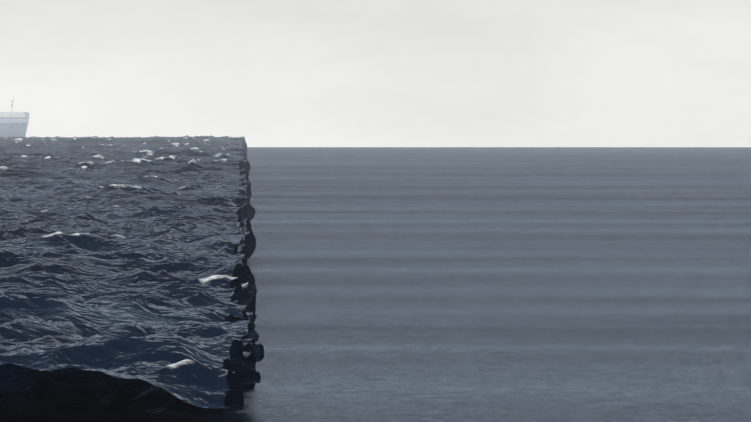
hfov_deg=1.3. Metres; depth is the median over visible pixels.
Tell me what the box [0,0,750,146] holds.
sky
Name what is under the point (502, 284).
sea
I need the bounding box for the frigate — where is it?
[0,98,28,138]
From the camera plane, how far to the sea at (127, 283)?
1913.08 m
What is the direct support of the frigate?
on the sea at (127, 283)
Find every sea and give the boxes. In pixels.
[0,135,263,414]
[0,147,750,421]

